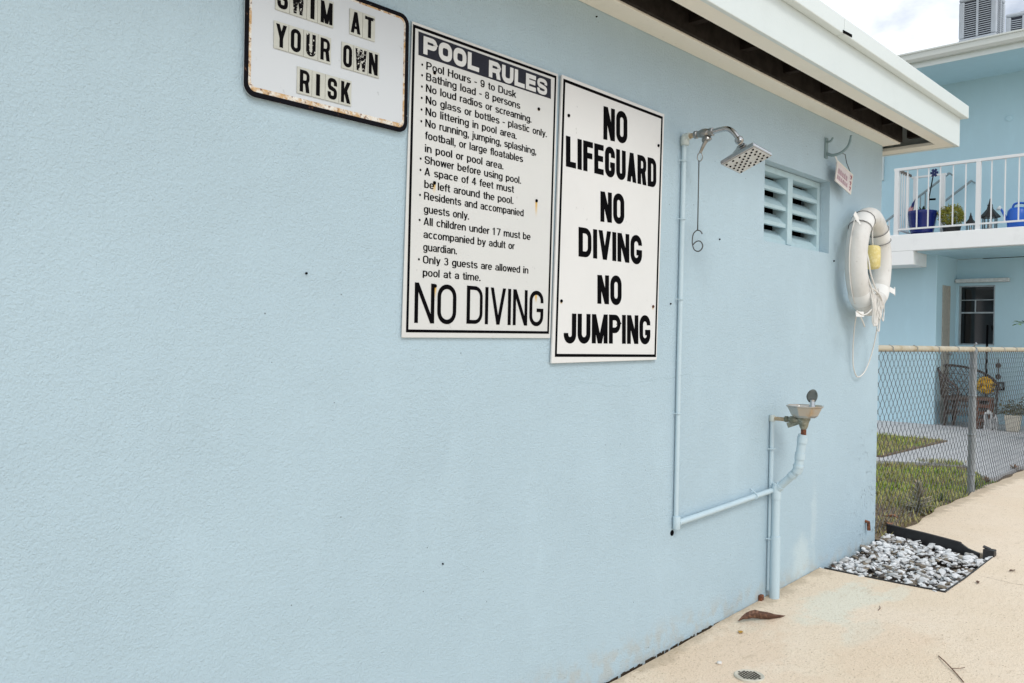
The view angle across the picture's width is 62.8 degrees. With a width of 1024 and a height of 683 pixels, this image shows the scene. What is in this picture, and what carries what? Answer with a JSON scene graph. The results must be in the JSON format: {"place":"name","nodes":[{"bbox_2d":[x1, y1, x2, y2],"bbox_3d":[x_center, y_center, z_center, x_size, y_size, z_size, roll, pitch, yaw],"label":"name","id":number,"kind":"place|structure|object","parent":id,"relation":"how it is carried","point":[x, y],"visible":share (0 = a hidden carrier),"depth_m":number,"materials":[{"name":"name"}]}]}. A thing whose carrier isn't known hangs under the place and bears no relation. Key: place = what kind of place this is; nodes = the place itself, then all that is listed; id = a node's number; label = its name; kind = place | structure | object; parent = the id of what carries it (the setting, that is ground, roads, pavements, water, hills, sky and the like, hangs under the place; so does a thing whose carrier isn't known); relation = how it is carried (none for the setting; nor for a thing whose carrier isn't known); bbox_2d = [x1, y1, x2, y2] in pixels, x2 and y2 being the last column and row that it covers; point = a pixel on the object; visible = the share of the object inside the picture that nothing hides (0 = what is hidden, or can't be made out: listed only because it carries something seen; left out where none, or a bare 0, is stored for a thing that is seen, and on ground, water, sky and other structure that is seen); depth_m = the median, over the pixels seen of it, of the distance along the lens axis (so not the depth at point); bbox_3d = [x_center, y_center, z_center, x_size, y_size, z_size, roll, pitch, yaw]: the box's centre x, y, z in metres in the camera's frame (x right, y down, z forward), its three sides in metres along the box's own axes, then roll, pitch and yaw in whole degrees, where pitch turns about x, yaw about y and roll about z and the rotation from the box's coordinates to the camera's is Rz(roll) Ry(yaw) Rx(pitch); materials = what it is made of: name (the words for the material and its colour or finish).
{"place":"outdoors","nodes":[
{"label":"outdoors","id":0,"kind":"place"},
{"bbox_2d":[610,470,1023,682],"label":"pool deck","id":1,"kind":"structure","parent":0,"point":[831,626],"depth_m":3.64,"materials":[{"name":"beige concrete"}]},
{"bbox_2d":[606,621,719,682],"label":"dirt","id":2,"kind":"structure","parent":1,"relation":"on","point":[650,659],"depth_m":3.39,"materials":[{"name":"black soil"}]},
{"bbox_2d":[734,669,764,682],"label":"floor drain","id":3,"kind":"object","parent":1,"relation":"in","point":[747,676],"visible":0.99,"depth_m":3.18,"materials":[{"name":"white plastic"}]},
{"bbox_2d":[758,594,763,600],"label":"rusty block","id":4,"kind":"structure","parent":1,"relation":"on","point":[760,597],"depth_m":4.00,"materials":[{"name":"brown metal"}]},
{"bbox_2d":[738,610,784,620],"bbox_3d":[1.120,1.227,3.756,0.240,0.043,0.043,1,0,-17],"label":"dead leaf","id":5,"kind":"object","parent":1,"relation":"on","point":[756,614],"visible":1,"depth_m":3.75,"materials":[{"name":"brown plant"}]},
{"bbox_2d":[819,531,992,592],"bbox_3d":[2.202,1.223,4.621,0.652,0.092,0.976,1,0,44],"label":"gravel","id":6,"kind":"structure","parent":1,"relation":"in","point":[880,552],"depth_m":4.61,"materials":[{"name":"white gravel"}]},
{"bbox_2d":[824,523,992,591],"bbox_3d":[2.224,1.184,4.641,0.636,0.104,0.997,1,0,44],"label":"bed edging","id":7,"kind":"object","parent":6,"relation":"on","point":[926,539],"visible":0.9,"depth_m":4.89,"materials":[{"name":"black plastic"}]},
{"bbox_2d":[983,545,995,561],"bbox_3d":[2.665,1.194,4.682,0.061,0.100,0.050,1,0,44],"label":"edging stub","id":8,"kind":"object","parent":6,"relation":"on","point":[988,551],"visible":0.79,"depth_m":4.67,"materials":[{"name":"black plastic"}]},
{"bbox_2d":[938,655,964,682],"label":"twig","id":9,"kind":"object","parent":1,"relation":"on","point":[953,668],"visible":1,"depth_m":3.21,"materials":[{"name":"brown wood"}]},
{"bbox_2d":[821,0,1023,54],"label":"sky","id":10,"kind":"structure","parent":0,"point":[902,26],"materials":[{"name":"white"}]},
{"bbox_2d":[875,431,1022,541],"bbox_3d":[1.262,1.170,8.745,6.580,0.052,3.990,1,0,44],"label":"lawn","id":11,"kind":"structure","parent":0,"point":[878,537],"depth_m":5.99,"materials":[{"name":"plant"}]},
{"bbox_2d":[876,517,898,527],"bbox_3d":[2.436,1.173,5.440,0.146,0.071,0.119,1,0,44],"label":"weed","id":12,"kind":"object","parent":11,"relation":"on","point":[884,522],"visible":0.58,"depth_m":5.44,"materials":[{"name":"green plant"}]},
{"bbox_2d":[900,479,935,515],"bbox_3d":[2.881,1.107,5.934,0.282,0.255,0.306,1,0,44],"label":"spiky plant","id":13,"kind":"object","parent":11,"relation":"on","point":[920,495],"visible":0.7,"depth_m":5.93,"materials":[{"name":"green plant"}]},
{"bbox_2d":[936,492,953,500],"bbox_3d":[3.264,1.178,6.345,0.164,0.083,0.142,1,0,25],"label":"weed","id":14,"kind":"object","parent":11,"relation":"on","point":[942,495],"visible":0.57,"depth_m":6.34,"materials":[{"name":"green plant"}]},
{"bbox_2d":[963,479,988,488],"bbox_3d":[3.810,1.169,6.909,0.234,0.116,0.234,1,0,-35],"label":"weed","id":15,"kind":"object","parent":11,"relation":"on","point":[978,485],"visible":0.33,"depth_m":6.90,"materials":[{"name":"green plant"}]},
{"bbox_2d":[876,420,1023,481],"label":"patio","id":16,"kind":"structure","parent":0,"point":[882,430],"depth_m":9.57,"materials":[{"name":"grey concrete"}]},
{"bbox_2d":[876,434,947,457],"bbox_3d":[2.585,1.241,11.173,5.340,0.208,2.150,1,0,44],"label":"lawn patch","id":17,"kind":"object","parent":16,"relation":"in","point":[910,449],"visible":0.14,"depth_m":9.49,"materials":[{"name":"plant"}]},
{"bbox_2d":[875,342,1023,533],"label":"chain link fence","id":18,"kind":"object","parent":16,"relation":"on","point":[973,351],"visible":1,"depth_m":6.38,"materials":[{"name":"metal"}]},
{"bbox_2d":[877,28,1023,425],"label":"apartment building","id":19,"kind":"structure","parent":16,"relation":"on","point":[963,287],"depth_m":12.34,"materials":[{"name":"blue paint"}]},
{"bbox_2d":[882,157,884,180],"bbox_3d":[5.733,-2.760,13.512,0.528,0.398,0.090,1,0,44],"label":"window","id":20,"kind":"structure","parent":19,"relation":"in","point":[883,158],"depth_m":13.31,"materials":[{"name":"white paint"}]},
{"bbox_2d":[908,206,937,233],"bbox_3d":[5.910,-1.740,12.079,0.404,0.432,0.404,1,0,44],"label":"planter pot","id":21,"kind":"object","parent":19,"relation":"on","point":[922,218],"visible":0.88,"depth_m":11.94,"materials":[{"name":"ceramic"}]},
{"bbox_2d":[908,200,914,210],"bbox_3d":[5.769,-1.951,12.102,0.101,0.211,0.012,1,0,44],"label":"flag","id":22,"kind":"object","parent":21,"relation":"in","point":[911,207],"visible":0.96,"depth_m":12.09,"materials":[{"name":"multicoloured fabric"}]},
{"bbox_2d":[929,169,937,199],"bbox_3d":[5.995,-2.139,11.929,0.131,0.635,0.030,1,0,44],"label":"garden stake","id":23,"kind":"object","parent":21,"relation":"in","point":[934,172],"visible":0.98,"depth_m":11.92,"materials":[{"name":"black paint"}]},
{"bbox_2d":[940,285,951,422],"bbox_3d":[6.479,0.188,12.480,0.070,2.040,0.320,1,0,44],"label":"door","id":24,"kind":"structure","parent":19,"relation":"in","point":[946,291],"depth_m":12.49,"materials":[{"name":"brown metal"}]},
{"bbox_2d":[937,203,963,231],"bbox_3d":[6.210,-1.736,11.864,0.371,0.439,0.355,1,0,44],"label":"potted bush","id":25,"kind":"object","parent":19,"relation":"on","point":[945,219],"visible":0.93,"depth_m":11.79,"materials":[{"name":"green plant"}]},
{"bbox_2d":[966,213,974,229],"bbox_3d":[6.409,-1.657,11.712,0.158,0.288,0.158,1,0,44],"label":"lantern","id":26,"kind":"object","parent":19,"relation":"on","point":[970,220],"visible":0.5,"depth_m":11.69,"materials":[{"name":"black metal"}]},
{"bbox_2d":[956,285,994,346],"bbox_3d":[7.030,-0.383,12.679,0.526,0.928,0.100,1,0,44],"label":"window","id":27,"kind":"structure","parent":19,"relation":"in","point":[977,303],"depth_m":12.70,"materials":[{"name":"glass"}]},
{"bbox_2d":[981,199,1000,228],"bbox_3d":[6.584,-1.738,11.546,0.252,0.459,0.252,1,0,44],"label":"lantern","id":28,"kind":"object","parent":19,"relation":"on","point":[986,215],"visible":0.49,"depth_m":11.50,"materials":[{"name":"black metal"}]},
{"bbox_2d":[996,359,1000,378],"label":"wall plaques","id":29,"kind":"object","parent":19,"relation":"attached to","point":[999,365],"depth_m":12.44,"materials":[{"name":"black metal"}]},
{"bbox_2d":[997,202,1023,226],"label":"watering can","id":30,"kind":"object","parent":19,"relation":"on","point":[1012,213],"visible":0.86,"depth_m":11.18,"materials":[{"name":"blue plastic"}]},
{"bbox_2d":[1006,11,1023,31],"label":"air conditioner","id":31,"kind":"object","parent":19,"relation":"on","point":[1014,21],"visible":0.28,"depth_m":12.48,"materials":[{"name":"grey metal"}]},
{"bbox_2d":[937,364,1000,427],"bbox_3d":[6.577,0.778,12.131,0.782,0.878,0.802,1,0,44],"label":"wicker chair","id":32,"kind":"object","parent":16,"relation":"on","point":[955,396],"visible":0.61,"depth_m":12.07,"materials":[{"name":"brown wicker"}]},
{"bbox_2d":[976,397,994,428],"bbox_3d":[6.606,1.004,11.698,0.180,0.430,0.200,1,0,44],"label":"plant stand","id":33,"kind":"object","parent":16,"relation":"on","point":[977,424],"visible":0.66,"depth_m":11.67,"materials":[{"name":"orange wood"}]},
{"bbox_2d":[977,325,994,410],"bbox_3d":[6.947,0.488,12.333,0.250,1.472,0.388,1,0,7],"label":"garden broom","id":34,"kind":"object","parent":16,"relation":"on","point":[987,378],"visible":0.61,"depth_m":12.26,"materials":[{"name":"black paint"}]},
{"bbox_2d":[984,410,992,429],"bbox_3d":[6.568,1.079,11.553,0.092,0.280,0.092,1,0,44],"label":"candle lantern","id":35,"kind":"object","parent":16,"relation":"on","point":[985,414],"visible":0.56,"depth_m":11.54,"materials":[{"name":"white metal"}]},
{"bbox_2d":[993,414,997,430],"bbox_3d":[6.640,1.111,11.512,0.053,0.220,0.053,1,0,44],"label":"candle lantern","id":36,"kind":"object","parent":16,"relation":"on","point":[995,423],"visible":0.69,"depth_m":11.50,"materials":[{"name":"white metal"}]},
{"bbox_2d":[993,395,1023,431],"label":"planter box","id":37,"kind":"object","parent":16,"relation":"on","point":[1011,420],"visible":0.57,"depth_m":11.37,"materials":[{"name":"beige stone"}]},
{"bbox_3d":[6.576,-4.125,11.728,0.370,0.073,0.330,1,0,44],"label":"roof pad","id":38,"kind":"object","parent":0,"visible":0},
{"bbox_2d":[959,0,1005,41],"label":"air conditioner","id":39,"kind":"object","parent":38,"relation":"on","point":[980,18],"visible":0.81,"depth_m":11.57,"materials":[{"name":"grey metal"}]},
{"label":"ground","id":40,"kind":"structure","parent":0,"visible":0},
{"bbox_2d":[0,0,968,682],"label":"pool building","id":41,"kind":"structure","parent":40,"relation":"on","point":[248,434],"depth_m":2.35,"materials":[{"name":"blue paint"}]},
{"bbox_2d":[243,0,408,131],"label":"swim sign","id":42,"kind":"object","parent":41,"relation":"attached to","point":[346,59],"visible":1,"depth_m":2.22,"materials":[{"name":"white metal"}]},
{"bbox_2d":[401,21,557,337],"bbox_3d":[-0.079,-0.466,2.647,0.008,0.915,0.664,1,0,44],"label":"pool rules sign","id":43,"kind":"object","parent":41,"relation":"attached to","point":[479,206],"visible":1,"depth_m":2.61,"materials":[{"name":"white metal"}]},
{"bbox_2d":[550,75,663,362],"bbox_3d":[0.372,-0.420,3.114,0.012,0.997,0.660,1,0,44],"label":"lifeguard sign","id":44,"kind":"object","parent":41,"relation":"attached to","point":[605,299],"visible":1,"depth_m":3.08,"materials":[{"name":"white plastic"}]},
{"bbox_2d":[672,126,772,529],"bbox_3d":[1.071,-0.038,3.607,0.366,1.636,0.887,1,0,44],"label":"outdoor shower","id":45,"kind":"object","parent":41,"relation":"attached to","point":[742,157],"visible":1,"depth_m":3.44,"materials":[{"name":"blue paint"}]},
{"bbox_2d":[763,165,819,250],"bbox_3d":[1.395,-0.674,4.322,0.084,0.383,0.741,1,0,44],"label":"louvre window","id":46,"kind":"structure","parent":41,"relation":"in","point":[781,221],"depth_m":4.31,"materials":[{"name":"blue paint"}]},
{"bbox_2d":[766,389,823,598],"bbox_3d":[1.332,0.764,3.966,0.252,1.082,0.167,1,0,22],"label":"drinking fountain","id":47,"kind":"object","parent":41,"relation":"attached to","point":[802,415],"visible":0.99,"depth_m":4.02,"materials":[{"name":"blue paint"}]},
{"bbox_2d":[824,135,851,158],"bbox_3d":[1.727,-1.032,4.438,0.135,0.111,0.032,1,0,40],"label":"hook bracket","id":48,"kind":"object","parent":41,"relation":"attached to","point":[826,153],"visible":1,"depth_m":4.46,"materials":[{"name":"metal"}]},
{"bbox_2d":[834,153,852,194],"bbox_3d":[1.800,-0.909,4.531,0.030,0.204,0.238,1,0,44],"label":"hanging sign","id":49,"kind":"object","parent":48,"relation":"hanging from","point":[844,177],"visible":1,"depth_m":4.53,"materials":[{"name":"white plastic"}]},
{"bbox_2d":[845,207,894,316],"bbox_3d":[1.997,-0.442,4.701,0.136,0.623,0.654,1,0,40],"label":"life ring","id":50,"kind":"object","parent":41,"relation":"attached to","point":[863,223],"visible":0.87,"depth_m":4.55,"materials":[{"name":"plastic"}]},
{"bbox_2d":[852,230,884,377],"bbox_3d":[1.987,-0.214,4.658,0.163,0.844,0.524,1,0,19],"label":"throw rope","id":51,"kind":"object","parent":50,"relation":"hanging from","point":[873,263],"visible":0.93,"depth_m":4.64,"materials":[{"name":"white fabric"}]}
]}

